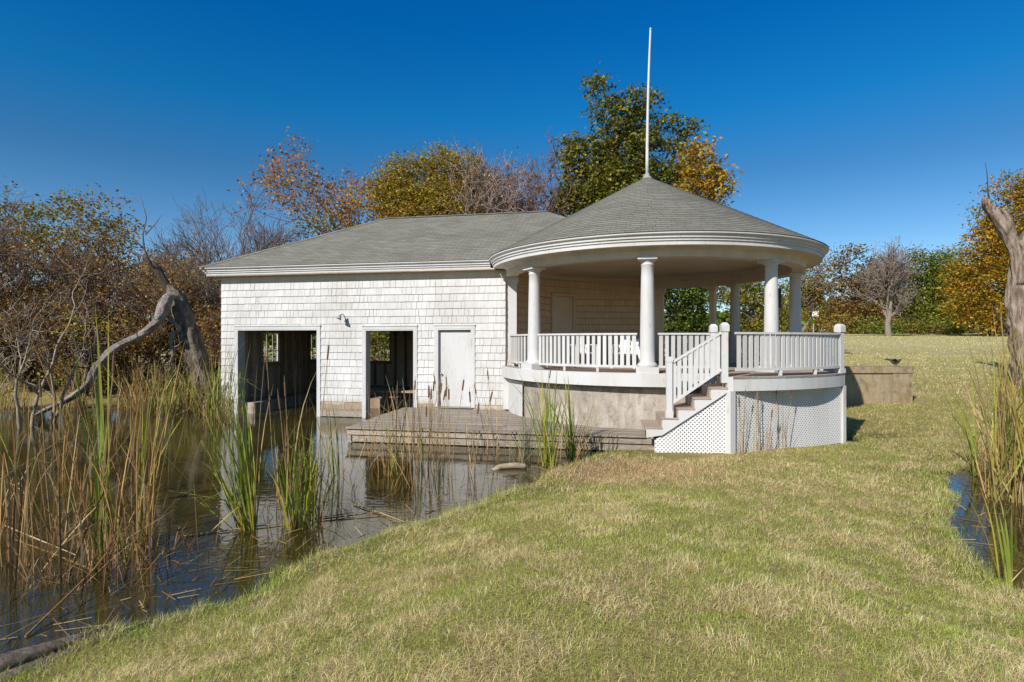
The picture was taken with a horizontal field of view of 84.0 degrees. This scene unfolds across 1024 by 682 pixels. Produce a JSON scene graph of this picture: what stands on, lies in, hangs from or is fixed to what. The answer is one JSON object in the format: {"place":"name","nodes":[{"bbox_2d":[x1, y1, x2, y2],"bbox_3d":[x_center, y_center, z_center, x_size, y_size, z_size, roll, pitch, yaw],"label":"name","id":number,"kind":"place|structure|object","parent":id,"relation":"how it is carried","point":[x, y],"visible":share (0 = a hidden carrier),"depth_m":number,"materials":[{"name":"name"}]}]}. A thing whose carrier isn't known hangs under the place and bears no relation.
{"place":"outdoors","nodes":[
{"label":"outdoors","id":0,"kind":"place"},
{"bbox_2d":[0,333,1023,681],"bbox_3d":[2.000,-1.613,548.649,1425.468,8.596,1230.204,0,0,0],"label":"lawn ground","id":1,"kind":"structure","parent":0,"point":[896,473],"depth_m":4.33,"materials":[{"name":"green plant"}]},
{"bbox_2d":[0,360,48,411],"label":"cattail clump","id":2,"kind":"object","parent":1,"relation":"on","point":[3,402],"visible":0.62,"depth_m":17.99,"materials":[{"name":"beige plant"}]},
{"bbox_2d":[0,330,82,389],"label":"bank shrub","id":3,"kind":"object","parent":1,"relation":"on","point":[32,375],"visible":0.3,"depth_m":20.70,"materials":[{"name":"brown plant"}]},
{"bbox_2d":[0,219,92,369],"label":"twiggy shrub","id":4,"kind":"object","parent":1,"relation":"on","point":[17,279],"visible":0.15,"depth_m":20.71,"materials":[{"name":"brown plant"}]},
{"bbox_2d":[0,287,103,391],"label":"twiggy shrub","id":5,"kind":"object","parent":1,"relation":"on","point":[15,324],"visible":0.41,"depth_m":20.10,"materials":[{"name":"brown plant"}]},
{"bbox_2d":[0,626,108,672],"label":"driftwood log","id":6,"kind":"object","parent":1,"relation":"on","point":[25,655],"visible":0.65,"depth_m":3.87,"materials":[{"name":"grey wood"}]},
{"bbox_2d":[0,181,116,383],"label":"twiggy shrub","id":7,"kind":"object","parent":1,"relation":"on","point":[6,259],"visible":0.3,"depth_m":20.94,"materials":[{"name":"brown plant"}]},
{"bbox_2d":[0,176,116,375],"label":"tree","id":8,"kind":"object","parent":1,"relation":"on","point":[27,210],"visible":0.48,"depth_m":23.89,"materials":[{"name":"brown plant"}]},
{"bbox_2d":[0,620,151,680],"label":"driftwood branch","id":9,"kind":"object","parent":1,"relation":"on","point":[16,670],"visible":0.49,"depth_m":3.81,"materials":[{"name":"grey wood"}]},
{"bbox_2d":[51,312,117,401],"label":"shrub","id":10,"kind":"object","parent":1,"relation":"on","point":[87,362],"visible":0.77,"depth_m":18.99,"materials":[{"name":"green plant"}]},
{"bbox_2d":[37,347,145,400],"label":"bank shrub","id":11,"kind":"object","parent":1,"relation":"on","point":[89,389],"visible":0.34,"depth_m":19.97,"materials":[{"name":"brown plant"}]},
{"bbox_2d":[17,277,172,389],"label":"twiggy shrub","id":12,"kind":"object","parent":1,"relation":"on","point":[121,333],"visible":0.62,"depth_m":20.21,"materials":[{"name":"brown plant"}]},
{"bbox_2d":[36,183,163,373],"bbox_3d":[-18.107,-2.592,25.205,5.730,8.467,3.799,0,0,0],"label":"tree","id":13,"kind":"object","parent":1,"relation":"on","point":[113,226],"visible":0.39,"depth_m":24.82,"materials":[{"name":"brown plant"}]},
{"bbox_2d":[12,210,209,378],"bbox_3d":[-15.121,-1.585,21.936,7.712,6.700,5.626,0,0,8],"label":"twiggy shrub","id":14,"kind":"object","parent":1,"relation":"on","point":[96,277],"visible":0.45,"depth_m":21.22,"materials":[{"name":"brown plant"}]},
{"bbox_2d":[120,351,167,410],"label":"cattail clump","id":15,"kind":"object","parent":1,"relation":"on","point":[136,393],"visible":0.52,"depth_m":18.20,"materials":[{"name":"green plant"}]},
{"bbox_2d":[109,341,186,394],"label":"bank shrub","id":16,"kind":"object","parent":1,"relation":"on","point":[150,370],"visible":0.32,"depth_m":20.70,"materials":[{"name":"brown plant"}]},
{"bbox_2d":[99,233,221,349],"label":"twiggy shrub","id":17,"kind":"object","parent":1,"relation":"on","point":[200,286],"visible":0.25,"depth_m":21.05,"materials":[{"name":"brown plant"}]},
{"bbox_2d":[116,262,219,389],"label":"twiggy shrub","id":18,"kind":"object","parent":1,"relation":"on","point":[162,334],"visible":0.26,"depth_m":20.74,"materials":[{"name":"brown plant"}]},
{"bbox_2d":[133,355,215,415],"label":"cattail clump","id":19,"kind":"object","parent":1,"relation":"on","point":[166,394],"visible":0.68,"depth_m":17.16,"materials":[{"name":"brown plant"}]},
{"bbox_2d":[141,233,237,299],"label":"bare tree","id":20,"kind":"object","parent":1,"relation":"on","point":[189,247],"visible":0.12,"depth_m":27.65,"materials":[{"name":"brown plant"}]},
{"bbox_2d":[169,299,220,383],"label":"twiggy shrub","id":21,"kind":"object","parent":1,"relation":"on","point":[213,327],"visible":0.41,"depth_m":20.18,"materials":[{"name":"brown plant"}]},
{"bbox_2d":[174,349,227,415],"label":"cattail clump","id":22,"kind":"object","parent":1,"relation":"on","point":[205,403],"visible":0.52,"depth_m":16.91,"materials":[{"name":"green plant"}]},
{"bbox_2d":[146,187,281,309],"bbox_3d":[-13.328,-2.719,26.357,6.392,8.404,6.597,0,0,-35],"label":"bare tree","id":23,"kind":"object","parent":1,"relation":"on","point":[202,229],"visible":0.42,"depth_m":26.00,"materials":[{"name":"brown plant"}]},
{"bbox_2d":[219,173,302,283],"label":"bare tree","id":24,"kind":"object","parent":1,"relation":"on","point":[268,242],"visible":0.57,"depth_m":25.86,"materials":[{"name":"brown plant"}]},
{"bbox_2d":[276,207,338,245],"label":"tree","id":25,"kind":"object","parent":1,"relation":"on","point":[308,226],"visible":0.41,"depth_m":26.94,"materials":[{"name":"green plant"}]},
{"bbox_2d":[227,126,447,236],"bbox_3d":[-8.310,-5.127,31.115,12.989,13.121,8.892,0,0,-34],"label":"tree","id":26,"kind":"object","parent":1,"relation":"on","point":[292,181],"visible":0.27,"depth_m":29.27,"materials":[{"name":"brown plant"}]},
{"bbox_2d":[301,180,375,236],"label":"yellow bush","id":27,"kind":"object","parent":1,"relation":"on","point":[351,222],"visible":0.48,"depth_m":27.98,"materials":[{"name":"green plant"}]},
{"bbox_2d":[370,331,389,360],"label":"house shrub","id":28,"kind":"object","parent":1,"relation":"on","point":[375,349],"visible":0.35,"depth_m":27.32,"materials":[{"name":"green plant"}]},
{"bbox_2d":[353,139,498,221],"bbox_3d":[-4.735,-5.188,32.839,9.061,12.746,6.467,0,0,0],"label":"oak tree","id":29,"kind":"object","parent":1,"relation":"on","point":[428,197],"visible":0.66,"depth_m":32.24,"materials":[{"name":"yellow plant"}]},
{"bbox_2d":[416,132,543,214],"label":"sycamore tree","id":30,"kind":"object","parent":1,"relation":"on","point":[494,191],"visible":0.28,"depth_m":29.71,"materials":[{"name":"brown plant"}]},
{"bbox_2d":[419,145,551,214],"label":"thin tree","id":31,"kind":"object","parent":1,"relation":"on","point":[497,178],"visible":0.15,"depth_m":31.62,"materials":[{"name":"brown plant"}]},
{"bbox_2d":[345,407,655,450],"bbox_3d":[-0.107,2.278,13.553,6.633,0.844,3.763,0,0,11],"label":"dock","id":32,"kind":"object","parent":1,"relation":"on","point":[636,441],"visible":0.49,"depth_m":12.09,"materials":[{"name":"grey wood"}]},
{"bbox_2d":[0,440,1023,658],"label":"reed litter","id":33,"kind":"object","parent":1,"relation":"on","point":[241,577],"visible":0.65,"depth_m":5.70,"materials":[{"name":"brown plant"}]},
{"bbox_2d":[199,28,857,453],"bbox_3d":[-0.364,-2.935,17.518,17.429,11.270,11.873,0,0,11],"label":"boathouse","id":34,"kind":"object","parent":1,"relation":"on","point":[509,300],"visible":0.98,"depth_m":15.62,"materials":[{"name":"paint"}]},
{"bbox_2d":[262,331,279,362],"bbox_3d":[-8.278,0.215,19.474,0.100,1.070,0.996,0,0,11],"label":"window","id":35,"kind":"structure","parent":34,"relation":"in","point":[272,342],"depth_m":19.55,"materials":[{"name":"white paint"}]},
{"bbox_2d":[370,389,412,412],"bbox_3d":[-3.466,2.060,17.570,1.850,1.080,0.450,0,0,11],"label":"work bench","id":36,"kind":"object","parent":34,"relation":"in","point":[384,396],"visible":0.36,"depth_m":17.49,"materials":[{"name":"brown wood"}]},
{"bbox_2d":[439,331,470,406],"bbox_3d":[-1.583,0.780,15.840,0.940,2.100,0.115,0,0,11],"label":"door","id":37,"kind":"structure","parent":34,"relation":"in","point":[454,346],"depth_m":15.86,"materials":[{"name":"white paint"}]},
{"bbox_2d":[554,297,571,360],"bbox_3d":[1.654,-0.385,18.603,0.818,2.090,0.033,0,0,-34],"label":"door","id":38,"kind":"structure","parent":34,"relation":"in","point":[562,305],"depth_m":18.61,"materials":[{"name":"beige paint"}]},
{"bbox_2d":[611,335,639,368],"bbox_3d":[2.862,0.240,14.248,0.720,0.860,0.745,0,0,25],"label":"porch chair","id":39,"kind":"object","parent":34,"relation":"on","point":[637,348],"visible":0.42,"depth_m":14.39,"materials":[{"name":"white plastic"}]},
{"bbox_2d":[88,291,1001,347],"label":"distant woods","id":40,"kind":"object","parent":1,"relation":"on","point":[724,314],"visible":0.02,"depth_m":108.50,"materials":[{"name":"green plant"}]},
{"bbox_2d":[453,126,642,216],"bbox_3d":[1.498,-5.824,34.426,11.093,13.552,11.368,0,0,-16],"label":"thin tree","id":41,"kind":"object","parent":1,"relation":"on","point":[539,188],"visible":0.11,"depth_m":31.89,"materials":[{"name":"brown plant"}]},
{"bbox_2d":[545,61,724,216],"bbox_3d":[6.676,-7.054,31.802,10.328,16.473,6.612,0,0,0],"label":"oak tree","id":42,"kind":"object","parent":1,"relation":"on","point":[630,135],"visible":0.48,"depth_m":31.40,"materials":[{"name":"green plant"}]},
{"bbox_2d":[664,286,729,360],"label":"magnolia tree","id":43,"kind":"object","parent":1,"relation":"on","point":[691,321],"visible":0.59,"depth_m":25.56,"materials":[{"name":"green plant"}]},
{"bbox_2d":[668,131,743,361],"bbox_3d":[9.581,-4.646,28.986,4.314,11.896,3.170,0,0,0],"label":"yellowing tree","id":44,"kind":"object","parent":1,"relation":"on","point":[697,172],"visible":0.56,"depth_m":28.70,"materials":[{"name":"yellow plant"}]},
{"bbox_2d":[717,278,811,362],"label":"olive tree","id":45,"kind":"object","parent":1,"relation":"on","point":[755,311],"visible":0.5,"depth_m":28.67,"materials":[{"name":"green plant"}]},
{"bbox_2d":[760,259,843,331],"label":"thin tree","id":46,"kind":"object","parent":1,"relation":"on","point":[812,297],"visible":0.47,"depth_m":32.09,"materials":[{"name":"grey plant"}]},
{"bbox_2d":[816,309,870,333],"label":"hedge bush","id":47,"kind":"object","parent":1,"relation":"on","point":[846,321],"visible":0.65,"depth_m":79.46,"materials":[{"name":"green plant"}]},
{"bbox_2d":[810,241,911,333],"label":"red brown tree","id":48,"kind":"object","parent":1,"relation":"on","point":[846,305],"visible":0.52,"depth_m":84.20,"materials":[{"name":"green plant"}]},
{"bbox_2d":[827,366,913,403],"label":"concrete wall","id":49,"kind":"structure","parent":1,"relation":"on","point":[878,384],"depth_m":18.20,"materials":[{"name":"beige concrete"}]},
{"bbox_2d":[846,310,895,333],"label":"hedge bush","id":50,"kind":"object","parent":1,"relation":"on","point":[866,320],"visible":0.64,"depth_m":77.51,"materials":[{"name":"green plant"}]},
{"bbox_2d":[853,321,913,334],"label":"hedge bush","id":51,"kind":"object","parent":1,"relation":"on","point":[879,330],"visible":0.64,"depth_m":76.02,"materials":[{"name":"green plant"}]},
{"bbox_2d":[842,235,926,336],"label":"bare tree","id":52,"kind":"object","parent":1,"relation":"on","point":[890,272],"visible":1,"depth_m":61.70,"materials":[{"name":"grey plant"}]},
{"bbox_2d":[880,315,940,334],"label":"hedge bush","id":53,"kind":"object","parent":1,"relation":"on","point":[904,324],"visible":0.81,"depth_m":73.65,"materials":[{"name":"green plant"}]},
{"bbox_2d":[879,244,948,333],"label":"cedar tree","id":54,"kind":"object","parent":1,"relation":"on","point":[908,313],"visible":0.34,"depth_m":82.87,"materials":[{"name":"green plant"}]},
{"bbox_2d":[893,245,981,333],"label":"cedar tree","id":55,"kind":"object","parent":1,"relation":"on","point":[931,276],"visible":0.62,"depth_m":81.21,"materials":[{"name":"green plant"}]},
{"bbox_2d":[908,319,974,334],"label":"hedge bush","id":56,"kind":"object","parent":1,"relation":"on","point":[939,330],"visible":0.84,"depth_m":71.60,"materials":[{"name":"green plant"}]},
{"bbox_2d":[926,168,1023,336],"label":"maple tree","id":57,"kind":"object","parent":1,"relation":"on","point":[987,269],"visible":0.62,"depth_m":61.44,"materials":[{"name":"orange plant"}]},
{"bbox_2d":[981,163,1023,385],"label":"dead stub","id":58,"kind":"object","parent":1,"relation":"on","point":[1006,231],"visible":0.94,"depth_m":21.81,"materials":[{"name":"beige wood"}]},
{"bbox_2d":[0,395,1023,653],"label":"pond water","id":59,"kind":"structure","parent":0,"point":[182,579],"depth_m":7.61,"materials":[{"name":"grey liquid"}]},
{"bbox_2d":[0,319,47,388],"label":"dead branches","id":60,"kind":"object","parent":59,"relation":"in","point":[15,357],"visible":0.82,"depth_m":14.22,"materials":[{"name":"grey wood"}]},
{"bbox_2d":[0,431,88,543],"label":"cattail clump","id":61,"kind":"object","parent":59,"relation":"in","point":[17,520],"visible":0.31,"depth_m":6.43,"materials":[{"name":"brown plant"}]},
{"bbox_2d":[0,392,92,508],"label":"cattail clump","id":62,"kind":"object","parent":59,"relation":"in","point":[34,482],"visible":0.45,"depth_m":7.59,"materials":[{"name":"brown plant"}]},
{"bbox_2d":[0,392,110,573],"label":"cattail clump","id":63,"kind":"object","parent":59,"relation":"in","point":[23,532],"visible":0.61,"depth_m":5.52,"materials":[{"name":"brown plant"}]},
{"bbox_2d":[0,244,115,427],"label":"dead branches","id":64,"kind":"object","parent":59,"relation":"in","point":[18,414],"visible":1,"depth_m":14.34,"materials":[{"name":"grey wood"}]},
{"bbox_2d":[36,381,83,483],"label":"cattail clump","id":65,"kind":"object","parent":59,"relation":"in","point":[77,472],"visible":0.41,"depth_m":8.95,"materials":[{"name":"brown plant"}]},
{"bbox_2d":[0,293,124,422],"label":"dead branches","id":66,"kind":"object","parent":59,"relation":"in","point":[54,416],"visible":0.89,"depth_m":15.20,"materials":[{"name":"grey wood"}]},
{"bbox_2d":[0,424,136,606],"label":"cattail clump","id":67,"kind":"object","parent":59,"relation":"in","point":[31,572],"visible":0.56,"depth_m":5.06,"materials":[{"name":"brown plant"}]},
{"bbox_2d":[29,353,109,410],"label":"cattail clump","id":68,"kind":"object","parent":59,"relation":"in","point":[75,383],"visible":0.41,"depth_m":18.39,"materials":[{"name":"brown plant"}]},
{"bbox_2d":[24,521,132,637],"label":"fallen reed","id":69,"kind":"object","parent":59,"relation":"on","point":[55,607],"visible":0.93,"depth_m":4.70,"materials":[{"name":"brown plant"}]},
{"bbox_2d":[4,430,153,602],"bbox_3d":[-4.051,1.899,5.292,1.518,2.114,1.144,0,0,35],"label":"cattail clump","id":70,"kind":"object","parent":59,"relation":"in","point":[69,572],"visible":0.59,"depth_m":5.26,"materials":[{"name":"brown plant"}]},
{"bbox_2d":[2,377,159,551],"bbox_3d":[-4.749,1.401,6.043,1.786,2.126,1.074,0,0,-17],"label":"cattail clump","id":71,"kind":"object","parent":59,"relation":"in","point":[54,488],"visible":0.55,"depth_m":6.09,"materials":[{"name":"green plant"}]},
{"bbox_2d":[51,398,122,509],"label":"cattail clump","id":72,"kind":"object","parent":59,"relation":"in","point":[93,489],"visible":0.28,"depth_m":7.70,"materials":[{"name":"brown plant"}]},
{"bbox_2d":[1,423,192,587],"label":"cattail clump","id":73,"kind":"object","parent":59,"relation":"in","point":[113,543],"visible":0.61,"depth_m":5.41,"materials":[{"name":"brown plant"}]},
{"bbox_2d":[6,407,209,596],"bbox_3d":[-3.488,1.630,5.167,1.288,2.132,1.699,0,0,39],"label":"cattail clump","id":74,"kind":"object","parent":59,"relation":"in","point":[128,563],"visible":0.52,"depth_m":5.20,"materials":[{"name":"brown plant"}]},
{"bbox_2d":[23,307,214,563],"bbox_3d":[-4.041,1.079,6.158,1.483,3.038,2.016,0,0,0],"label":"cattail clump","id":75,"kind":"object","parent":59,"relation":"in","point":[102,443],"visible":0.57,"depth_m":5.91,"materials":[{"name":"green plant"}]},
{"bbox_2d":[101,350,147,408],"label":"cattail clump","id":76,"kind":"object","parent":59,"relation":"in","point":[120,404],"visible":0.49,"depth_m":18.73,"materials":[{"name":"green plant"}]},
{"bbox_2d":[35,196,220,416],"bbox_3d":[-11.365,-0.930,17.444,5.090,7.139,1.582,0,0,-32],"label":"dead tree","id":77,"kind":"object","parent":59,"relation":"in","point":[188,332],"visible":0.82,"depth_m":17.71,"materials":[{"name":"grey wood"}]},
{"bbox_2d":[89,362,203,508],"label":"cattail clump","id":78,"kind":"object","parent":59,"relation":"in","point":[134,465],"visible":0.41,"depth_m":7.58,"materials":[{"name":"brown plant"}]},
{"bbox_2d":[75,350,225,560],"bbox_3d":[-3.763,1.270,5.957,1.810,2.670,1.294,0,0,0],"label":"cattail clump","id":79,"kind":"object","parent":59,"relation":"in","point":[143,543],"visible":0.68,"depth_m":6.02,"materials":[{"name":"green plant"}]},
{"bbox_2d":[121,354,181,412],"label":"cattail clump","id":80,"kind":"object","parent":59,"relation":"in","point":[153,398],"visible":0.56,"depth_m":17.58,"materials":[{"name":"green plant"}]},
{"bbox_2d":[83,477,231,564],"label":"cattail clump","id":81,"kind":"object","parent":59,"relation":"in","point":[182,531],"visible":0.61,"depth_m":5.92,"materials":[{"name":"brown plant"}]},
{"bbox_2d":[168,349,212,412],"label":"cattail clump","id":82,"kind":"object","parent":59,"relation":"in","point":[185,397],"visible":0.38,"depth_m":17.53,"materials":[{"name":"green plant"}]},
{"bbox_2d":[152,327,259,424],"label":"cattail clump","id":83,"kind":"object","parent":59,"relation":"in","point":[212,400],"visible":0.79,"depth_m":15.44,"materials":[{"name":"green plant"}]},
{"bbox_2d":[168,335,277,535],"bbox_3d":[-3.474,1.146,6.589,1.521,2.693,0.953,0,0,27],"label":"cattail clump","id":84,"kind":"object","parent":59,"relation":"in","point":[248,505],"visible":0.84,"depth_m":6.62,"materials":[{"name":"green plant"}]},
{"bbox_2d":[205,365,359,526],"bbox_3d":[-2.817,1.426,7.169,2.383,2.297,1.241,0,0,0],"label":"cattail clump","id":85,"kind":"object","parent":59,"relation":"in","point":[268,512],"visible":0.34,"depth_m":7.34,"materials":[{"name":"brown plant"}]},
{"bbox_2d":[263,345,365,533],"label":"cattail clump","id":86,"kind":"object","parent":59,"relation":"in","point":[299,518],"visible":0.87,"depth_m":6.70,"materials":[{"name":"green plant"}]},
{"bbox_2d":[291,383,376,481],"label":"cattail clump","id":87,"kind":"object","parent":59,"relation":"in","point":[331,455],"visible":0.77,"depth_m":9.14,"materials":[{"name":"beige plant"}]},
{"bbox_2d":[343,386,402,458],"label":"cattail clump","id":88,"kind":"object","parent":59,"relation":"in","point":[373,439],"visible":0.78,"depth_m":10.94,"materials":[{"name":"beige plant"}]},
{"bbox_2d":[346,378,421,477],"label":"cattail clump","id":89,"kind":"object","parent":59,"relation":"in","point":[391,463],"visible":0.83,"depth_m":9.38,"materials":[{"name":"green plant"}]},
{"bbox_2d":[372,383,443,494],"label":"cattail clump","id":90,"kind":"object","parent":59,"relation":"in","point":[415,471],"visible":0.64,"depth_m":8.45,"materials":[{"name":"beige plant"}]},
{"bbox_2d":[392,376,441,467],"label":"cattail clump","id":91,"kind":"object","parent":59,"relation":"in","point":[418,450],"visible":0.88,"depth_m":9.97,"materials":[{"name":"beige plant"}]},
{"bbox_2d":[411,381,448,469],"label":"cattail clump","id":92,"kind":"object","parent":59,"relation":"in","point":[437,432],"visible":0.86,"depth_m":9.79,"materials":[{"name":"beige plant"}]},
{"bbox_2d":[417,372,457,456],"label":"cattail clump","id":93,"kind":"object","parent":59,"relation":"in","point":[440,425],"visible":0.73,"depth_m":10.93,"materials":[{"name":"beige plant"}]},
{"bbox_2d":[439,387,493,474],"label":"cattail clump","id":94,"kind":"object","parent":59,"relation":"in","point":[468,459],"visible":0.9,"depth_m":9.43,"materials":[{"name":"beige plant"}]},
{"bbox_2d":[474,368,517,456],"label":"cattail clump","id":95,"kind":"object","parent":59,"relation":"in","point":[487,446],"visible":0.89,"depth_m":10.88,"materials":[{"name":"beige plant"}]},
{"bbox_2d":[500,405,538,459],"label":"cattail clump","id":96,"kind":"object","parent":59,"relation":"in","point":[525,444],"visible":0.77,"depth_m":10.56,"materials":[{"name":"beige plant"}]},
{"bbox_2d":[506,365,579,467],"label":"cattail clump","id":97,"kind":"object","parent":59,"relation":"in","point":[544,433],"visible":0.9,"depth_m":9.98,"materials":[{"name":"green plant"}]},
{"bbox_2d":[533,374,632,460],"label":"cattail clump","id":98,"kind":"object","parent":59,"relation":"in","point":[570,448],"visible":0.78,"depth_m":10.60,"materials":[{"name":"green plant"}]},
{"bbox_2d":[928,362,978,474],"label":"cattail clump","id":99,"kind":"object","parent":59,"relation":"in","point":[974,467],"visible":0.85,"depth_m":9.36,"materials":[{"name":"green plant"}]},
{"bbox_2d":[898,328,1023,468],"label":"cattail clump","id":100,"kind":"object","parent":59,"relation":"in","point":[999,397],"visible":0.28,"depth_m":9.50,"materials":[{"name":"beige plant"}]},
{"bbox_2d":[934,323,1023,504],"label":"cattail clump","id":101,"kind":"object","parent":59,"relation":"in","point":[994,456],"visible":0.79,"depth_m":7.91,"materials":[{"name":"green plant"}]},
{"bbox_2d":[934,303,1023,491],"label":"cattail clump","id":102,"kind":"object","parent":59,"relation":"in","point":[1007,401],"visible":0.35,"depth_m":8.54,"materials":[{"name":"beige plant"}]},
{"bbox_2d":[964,483,1023,587],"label":"cattail clump","id":103,"kind":"object","parent":59,"relation":"in","point":[1007,554],"visible":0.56,"depth_m":5.14,"materials":[{"name":"green plant"}]},
{"bbox_2d":[984,328,1023,508],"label":"cattail clump","id":104,"kind":"object","parent":59,"relation":"in","point":[1021,458],"visible":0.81,"depth_m":7.70,"materials":[{"name":"beige plant"}]},
{"bbox_2d":[0,0,1023,332],"label":"sky","id":105,"kind":"structure","parent":0,"point":[859,122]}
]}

